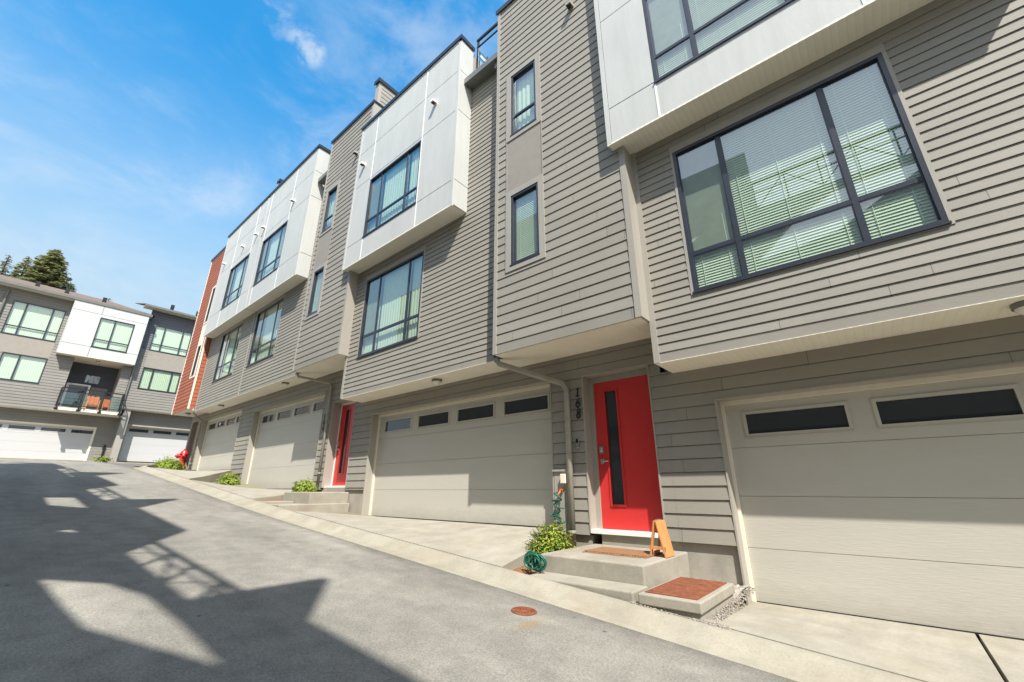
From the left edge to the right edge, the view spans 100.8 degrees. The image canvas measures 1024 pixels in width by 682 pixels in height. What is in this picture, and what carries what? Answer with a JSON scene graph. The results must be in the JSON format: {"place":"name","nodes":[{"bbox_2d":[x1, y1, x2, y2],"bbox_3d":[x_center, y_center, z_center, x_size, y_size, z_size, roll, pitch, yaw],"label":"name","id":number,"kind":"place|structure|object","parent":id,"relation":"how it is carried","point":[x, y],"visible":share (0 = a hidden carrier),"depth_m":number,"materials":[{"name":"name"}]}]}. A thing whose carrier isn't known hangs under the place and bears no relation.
{"place":"outdoors","nodes":[
{"label":"outdoors","id":0,"kind":"place"},
{"bbox_2d":[0,458,154,463],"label":"pavement","id":1,"kind":"structure","parent":0,"point":[75,460],"depth_m":25.33,"materials":[{"name":"concrete"}]},
{"bbox_2d":[92,455,112,461],"bbox_3d":[-25.431,7.346,26.306,0.702,0.578,1.061,-30,-35,55],"label":"shrub","id":2,"kind":"object","parent":1,"relation":"on","point":[107,458],"visible":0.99,"depth_m":26.23,"materials":[{"name":"green plant"}]},
{"bbox_2d":[150,467,231,482],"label":"driveway","id":3,"kind":"structure","parent":0,"point":[208,476],"depth_m":14.68,"materials":[{"name":"concrete"}]},
{"bbox_2d":[192,480,257,488],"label":"driveway","id":4,"kind":"structure","parent":0,"point":[215,485],"depth_m":12.45,"materials":[{"name":"concrete"}]},
{"bbox_2d":[0,0,507,315],"label":"sky","id":5,"kind":"structure","parent":0,"point":[136,136],"materials":[{"name":"blue"}]},
{"bbox_2d":[218,488,292,500],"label":"driveway","id":6,"kind":"structure","parent":0,"point":[263,494],"depth_m":10.88,"materials":[{"name":"concrete"}]},
{"bbox_2d":[293,511,448,532],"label":"driveway","id":7,"kind":"structure","parent":0,"point":[371,524],"depth_m":7.88,"materials":[{"name":"concrete"}]},
{"bbox_2d":[0,459,794,681],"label":"road","id":8,"kind":"structure","parent":0,"point":[118,572],"depth_m":3.48,"materials":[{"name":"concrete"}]},
{"bbox_2d":[175,449,188,467],"bbox_3d":[-14.787,5.266,19.039,0.510,0.820,0.491,-4,-20,11],"label":"fire hydrant","id":9,"kind":"object","parent":8,"relation":"on","point":[184,453],"visible":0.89,"depth_m":18.96,"materials":[{"name":"metal"}]},
{"bbox_2d":[511,606,536,614],"bbox_3d":[0.107,2.413,3.789,0.235,0.022,0.236,-16,-25,37],"label":"manhole cover","id":10,"kind":"object","parent":8,"relation":"on","point":[521,610],"visible":1,"depth_m":3.79,"materials":[{"name":"metal"}]},
{"bbox_2d":[372,522,551,569],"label":"driveway","id":11,"kind":"structure","parent":0,"point":[502,546],"depth_m":6.23,"materials":[{"name":"concrete"}]},
{"bbox_2d":[512,561,540,574],"bbox_3d":[0.430,2.915,5.529,0.690,0.076,1.675,-16,-25,37],"label":"planting bed","id":12,"kind":"object","parent":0,"point":[524,569],"visible":0.08,"depth_m":5.12,"materials":[{"name":"brown soil"}]},
{"bbox_2d":[522,521,576,559],"bbox_3d":[0.529,2.674,5.687,0.770,0.554,0.809,-16,-25,37],"label":"shrub","id":13,"kind":"object","parent":12,"relation":"on","point":[547,540],"visible":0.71,"depth_m":5.57,"materials":[{"name":"green plant"}]},
{"bbox_2d":[210,482,981,644],"bbox_3d":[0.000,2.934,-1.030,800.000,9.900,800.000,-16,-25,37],"label":"ground","id":14,"kind":"structure","parent":0,"point":[351,513],"depth_m":10.00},
{"bbox_2d":[0,254,12,276],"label":"conifer tree","id":15,"kind":"object","parent":14,"relation":"on","point":[3,268],"visible":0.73,"depth_m":40.39,"materials":[{"name":"green plant"}]},
{"bbox_2d":[9,256,31,278],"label":"conifer tree","id":16,"kind":"object","parent":14,"relation":"on","point":[16,272],"visible":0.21,"depth_m":41.70,"materials":[{"name":"green plant"}]},
{"bbox_2d":[9,249,75,292],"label":"conifer tree","id":17,"kind":"object","parent":14,"relation":"on","point":[50,269],"visible":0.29,"depth_m":42.18,"materials":[{"name":"green plant"}]},
{"bbox_2d":[62,285,76,304],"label":"conifer tree","id":18,"kind":"object","parent":14,"relation":"on","point":[71,288],"visible":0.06,"depth_m":44.31,"materials":[{"name":"green plant"}]},
{"bbox_2d":[0,275,154,460],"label":"townhouse","id":19,"kind":"structure","parent":14,"relation":"on","point":[62,357],"depth_m":25.80,"materials":[{"name":"grey"}]},
{"bbox_2d":[0,352,47,383],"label":"window","id":20,"kind":"structure","parent":19,"relation":"in","point":[13,367],"depth_m":24.55,"materials":[{"name":"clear glass"}]},
{"bbox_2d":[0,300,66,341],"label":"window","id":21,"kind":"structure","parent":19,"relation":"in","point":[24,319],"depth_m":25.32,"materials":[{"name":"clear glass"}]},
{"bbox_2d":[0,421,93,460],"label":"garage door","id":22,"kind":"structure","parent":19,"relation":"in","point":[17,440],"depth_m":25.01,"materials":[{"name":"grey metal"}]},
{"bbox_2d":[59,382,90,407],"bbox_3d":[-27.733,3.565,26.871,0.060,1.720,1.100,-16,-25,37],"label":"patio door","id":23,"kind":"structure","parent":19,"relation":"in","point":[69,398],"depth_m":26.89,"materials":[{"name":"grey"}]},
{"bbox_2d":[84,396,100,409],"bbox_3d":[-26.499,3.945,26.747,0.763,0.960,0.660,-16,-25,37],"label":"balcony chair","id":24,"kind":"object","parent":19,"relation":"on","point":[92,401],"visible":0.9,"depth_m":26.85,"materials":[{"name":"orange wood"}]},
{"bbox_2d":[83,374,102,385],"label":"window","id":25,"kind":"structure","parent":19,"relation":"in","point":[84,382],"depth_m":27.69,"materials":[{"name":"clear glass"}]},
{"bbox_2d":[101,399,109,410],"bbox_3d":[-25.993,4.131,27.096,0.550,0.840,0.350,-16,-25,37],"label":"balcony chair","id":26,"kind":"object","parent":19,"relation":"on","point":[106,402],"visible":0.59,"depth_m":27.24,"materials":[{"name":"orange wood"}]},
{"bbox_2d":[108,303,197,462],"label":"townhouse","id":27,"kind":"structure","parent":14,"relation":"on","point":[150,428],"depth_m":29.25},
{"bbox_2d":[118,426,189,462],"bbox_3d":[-24.006,7.344,29.619,0.125,2.290,5.102,-16,-25,37],"label":"garage door","id":28,"kind":"structure","parent":27,"relation":"in","point":[140,444],"depth_m":28.91,"materials":[{"name":"grey metal"}]},
{"bbox_2d":[137,367,180,393],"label":"window","id":29,"kind":"structure","parent":27,"relation":"in","point":[151,379],"depth_m":29.27,"materials":[{"name":"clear glass"}]},
{"bbox_2d":[149,325,192,356],"bbox_3d":[-24.540,0.100,30.402,0.785,1.842,2.170,-16,-25,37],"label":"window","id":30,"kind":"structure","parent":27,"relation":"in","point":[164,339],"depth_m":30.24,"materials":[{"name":"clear glass"}]},
{"bbox_2d":[171,178,282,478],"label":"townhouse","id":31,"kind":"structure","parent":14,"relation":"on","point":[213,405],"depth_m":18.19,"materials":[{"name":"beige"}]},
{"bbox_2d":[189,342,202,378],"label":"window","id":32,"kind":"structure","parent":31,"relation":"in","point":[196,359],"depth_m":19.39,"materials":[{"name":"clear glass"}]},
{"bbox_2d":[203,285,215,324],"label":"window","id":33,"kind":"structure","parent":31,"relation":"in","point":[213,289],"depth_m":20.41,"materials":[{"name":"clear glass"}]},
{"bbox_2d":[197,411,241,470],"bbox_3d":[-11.989,4.195,17.515,4.720,2.270,0.125,-16,-25,37],"label":"garage door","id":34,"kind":"structure","parent":31,"relation":"in","point":[220,437],"depth_m":17.61,"materials":[{"name":"grey metal"}]},
{"bbox_2d":[211,323,242,382],"bbox_3d":[-11.442,0.599,17.655,2.320,2.132,0.785,-16,-25,37],"label":"window","id":35,"kind":"structure","parent":31,"relation":"in","point":[230,341],"depth_m":17.74,"materials":[{"name":"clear glass"}]},
{"bbox_2d":[259,501,348,512],"bbox_3d":[-5.171,4.185,10.030,2.030,0.750,1.625,-16,-25,37],"label":"step","id":36,"kind":"object","parent":14,"relation":"on","point":[322,508],"visible":0.29,"depth_m":9.58,"materials":[{"name":"concrete"}]},
{"bbox_2d":[283,492,348,503],"bbox_3d":[-4.777,4.138,10.197,1.350,0.950,0.960,-16,-25,37],"label":"front step","id":37,"kind":"object","parent":36,"relation":"on","point":[316,497],"visible":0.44,"depth_m":9.89,"materials":[{"name":"concrete"}]},
{"bbox_2d":[292,478,319,491],"bbox_3d":[-5.355,3.737,10.937,0.965,0.482,0.590,-16,-25,37],"label":"shrub","id":38,"kind":"object","parent":37,"relation":"on","point":[306,485],"visible":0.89,"depth_m":10.74,"materials":[{"name":"green plant"}]},
{"bbox_2d":[237,77,398,514],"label":"townhouse","id":39,"kind":"structure","parent":14,"relation":"on","point":[307,422],"depth_m":13.52,"materials":[{"name":"beige wood"}]},
{"bbox_2d":[246,297,283,366],"bbox_3d":[-8.570,-0.199,15.380,2.320,2.132,0.785,-16,-25,37],"label":"window","id":40,"kind":"structure","parent":39,"relation":"in","point":[268,320],"depth_m":15.39,"materials":[{"name":"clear glass"}]},
{"bbox_2d":[246,395,324,488],"bbox_3d":[-7.228,3.334,13.583,5.230,2.710,0.125,-16,-25,37],"label":"garage door","id":41,"kind":"structure","parent":39,"relation":"in","point":[287,436],"depth_m":13.53,"materials":[{"name":"grey metal"}]},
{"bbox_2d":[304,261,326,320],"bbox_3d":[-5.543,-1.376,12.756,0.850,1.680,0.785,-16,-25,37],"label":"window","id":42,"kind":"structure","parent":39,"relation":"in","point":[318,275],"depth_m":12.62,"materials":[{"name":"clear glass"}]},
{"bbox_2d":[319,180,340,237],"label":"window","id":43,"kind":"structure","parent":39,"relation":"in","point":[327,222],"depth_m":13.59,"materials":[{"name":"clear glass"}]},
{"bbox_2d":[332,403,354,485],"bbox_3d":[-4.450,2.745,11.347,0.910,2.140,0.115,-16,-25,37],"label":"front door","id":44,"kind":"structure","parent":39,"relation":"in","point":[344,439],"depth_m":11.42,"materials":[{"name":"red paint"}]},
{"bbox_2d":[340,0,682,550],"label":"townhouse","id":45,"kind":"structure","parent":14,"relation":"on","point":[501,367],"depth_m":7.89,"materials":[{"name":"beige wood"}]},
{"bbox_2d":[356,251,423,358],"bbox_3d":[-2.667,-0.727,10.316,2.370,2.132,0.785,-16,-25,37],"label":"window","id":46,"kind":"structure","parent":45,"relation":"in","point":[390,318],"depth_m":10.21,"materials":[{"name":"clear glass"}]},
{"bbox_2d":[369,384,553,527],"bbox_3d":[-1.234,2.384,8.586,5.400,2.370,0.125,-16,-25,37],"label":"garage door","id":47,"kind":"structure","parent":45,"relation":"in","point":[487,459],"depth_m":8.21,"materials":[{"name":"grey metal"}]},
{"bbox_2d":[506,51,541,142],"bbox_3d":[0.455,-4.695,8.588,0.850,1.780,0.785,-16,-25,37],"label":"window","id":48,"kind":"structure","parent":45,"relation":"in","point":[523,84],"depth_m":8.43,"materials":[{"name":"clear glass"}]},
{"bbox_2d":[505,173,545,272],"bbox_3d":[0.455,-1.949,7.623,0.850,1.660,0.785,-16,-25,37],"label":"window","id":49,"kind":"structure","parent":45,"relation":"in","point":[525,244],"depth_m":7.44,"materials":[{"name":"clear glass"}]},
{"bbox_2d":[523,492,564,571],"bbox_3d":[0.442,2.476,5.668,0.329,0.855,1.590,-5,-20,15],"label":"garden hose","id":50,"kind":"object","parent":45,"relation":"hanging from","point":[529,563],"visible":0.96,"depth_m":4.92,"materials":[{"name":"green rubber"}]},
{"bbox_2d":[593,375,662,531],"bbox_3d":[1.668,1.604,6.210,0.940,2.152,0.115,-16,-25,37],"label":"front door","id":51,"kind":"structure","parent":45,"relation":"in","point":[627,460],"depth_m":6.20,"materials":[{"name":"red paint"}]},
{"bbox_2d":[134,465,921,681],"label":"curb","id":52,"kind":"structure","parent":14,"relation":"on","point":[791,663],"depth_m":3.83,"materials":[{"name":"concrete"}]},
{"bbox_2d":[531,571,647,601],"bbox_3d":[0.751,2.708,4.391,1.270,0.400,0.348,-16,-25,37],"label":"step","id":53,"kind":"object","parent":14,"relation":"on","point":[627,592],"visible":0.35,"depth_m":4.24,"materials":[{"name":"concrete"}]},
{"bbox_2d":[541,544,690,588],"bbox_3d":[1.250,2.844,5.049,1.300,0.580,1.310,-16,-25,37],"label":"front step","id":54,"kind":"object","parent":14,"relation":"on","point":[651,572],"visible":0.44,"depth_m":4.68,"materials":[{"name":"concrete"}]},
{"bbox_2d":[582,547,662,558],"bbox_3d":[1.333,2.550,5.121,0.833,0.018,0.555,-16,-25,37],"label":"doormat","id":55,"kind":"object","parent":54,"relation":"on","point":[644,554],"visible":0.91,"depth_m":5.04,"materials":[{"name":"brown fabric"}]},
{"bbox_2d":[649,519,674,557],"bbox_3d":[1.733,2.292,4.945,0.200,0.392,0.260,-16,-25,37],"label":"folding sign","id":56,"kind":"object","parent":54,"relation":"on","point":[664,541],"visible":0.84,"depth_m":4.89,"materials":[{"name":"orange wood"}]},
{"bbox_2d":[638,577,734,621],"bbox_3d":[1.701,2.595,4.016,0.560,0.465,1.050,-16,-25,37],"label":"utility vault","id":57,"kind":"object","parent":14,"relation":"on","point":[701,600],"visible":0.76,"depth_m":3.83,"materials":[{"name":"concrete"}]},
{"bbox_2d":[630,586,754,629],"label":"gravel","id":58,"kind":"structure","parent":14,"relation":"on","point":[726,612],"depth_m":3.82,"materials":[{"name":"grey gravel"}]},
{"bbox_2d":[594,0,1023,641],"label":"townhouse","id":59,"kind":"structure","parent":14,"relation":"on","point":[830,204],"depth_m":4.64,"materials":[{"name":"beige wood"}]},
{"bbox_2d":[672,52,951,293],"bbox_3d":[3.423,-1.800,5.277,2.340,2.227,0.785,-16,-25,37],"label":"window","id":60,"kind":"structure","parent":59,"relation":"in","point":[708,206],"depth_m":4.94,"materials":[{"name":"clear glass"}]},
{"bbox_2d":[720,366,1023,640],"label":"garage door","id":61,"kind":"structure","parent":59,"relation":"in","point":[896,501],"depth_m":4.31,"materials":[{"name":"grey metal"}]},
{"bbox_2d":[722,581,748,599],"bbox_3d":[1.893,2.636,4.326,0.610,0.105,1.675,-16,-25,37],"label":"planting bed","id":62,"kind":"object","parent":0,"point":[739,588],"visible":0.07,"depth_m":4.61,"materials":[{"name":"grey concrete"}]},
{"bbox_2d":[707,602,1003,681],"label":"driveway","id":63,"kind":"structure","parent":0,"point":[923,653],"depth_m":3.38,"materials":[{"name":"concrete"}]},
{"bbox_2d":[979,634,1023,681],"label":"driveway","id":64,"kind":"structure","parent":0,"point":[1006,656],"depth_m":3.25,"materials":[{"name":"concrete"}]},
{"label":"planting bed","id":65,"kind":"structure","parent":0,"visible":0},
{"bbox_2d":[216,473,242,484],"bbox_3d":[-9.569,4.755,14.291,1.114,0.699,0.814,-16,-25,37],"label":"shrub","id":66,"kind":"object","parent":65,"relation":"on","point":[229,479],"visible":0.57,"depth_m":14.13,"materials":[{"name":"green plant"}]},
{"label":"planting bed","id":67,"kind":"structure","parent":0,"visible":0},
{"bbox_2d":[153,455,178,467],"bbox_3d":[-15.464,5.481,18.924,1.762,0.777,1.175,-16,-25,37],"label":"shrub","id":68,"kind":"object","parent":67,"relation":"on","point":[163,464],"visible":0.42,"depth_m":18.73,"materials":[{"name":"green plant"}]},
{"bbox_2d":[165,458,185,469],"bbox_3d":[-14.523,5.380,18.305,0.901,0.623,0.756,-16,-25,37],"label":"shrub","id":69,"kind":"object","parent":67,"relation":"on","point":[176,464],"visible":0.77,"depth_m":18.19,"materials":[{"name":"green plant"}]}
]}

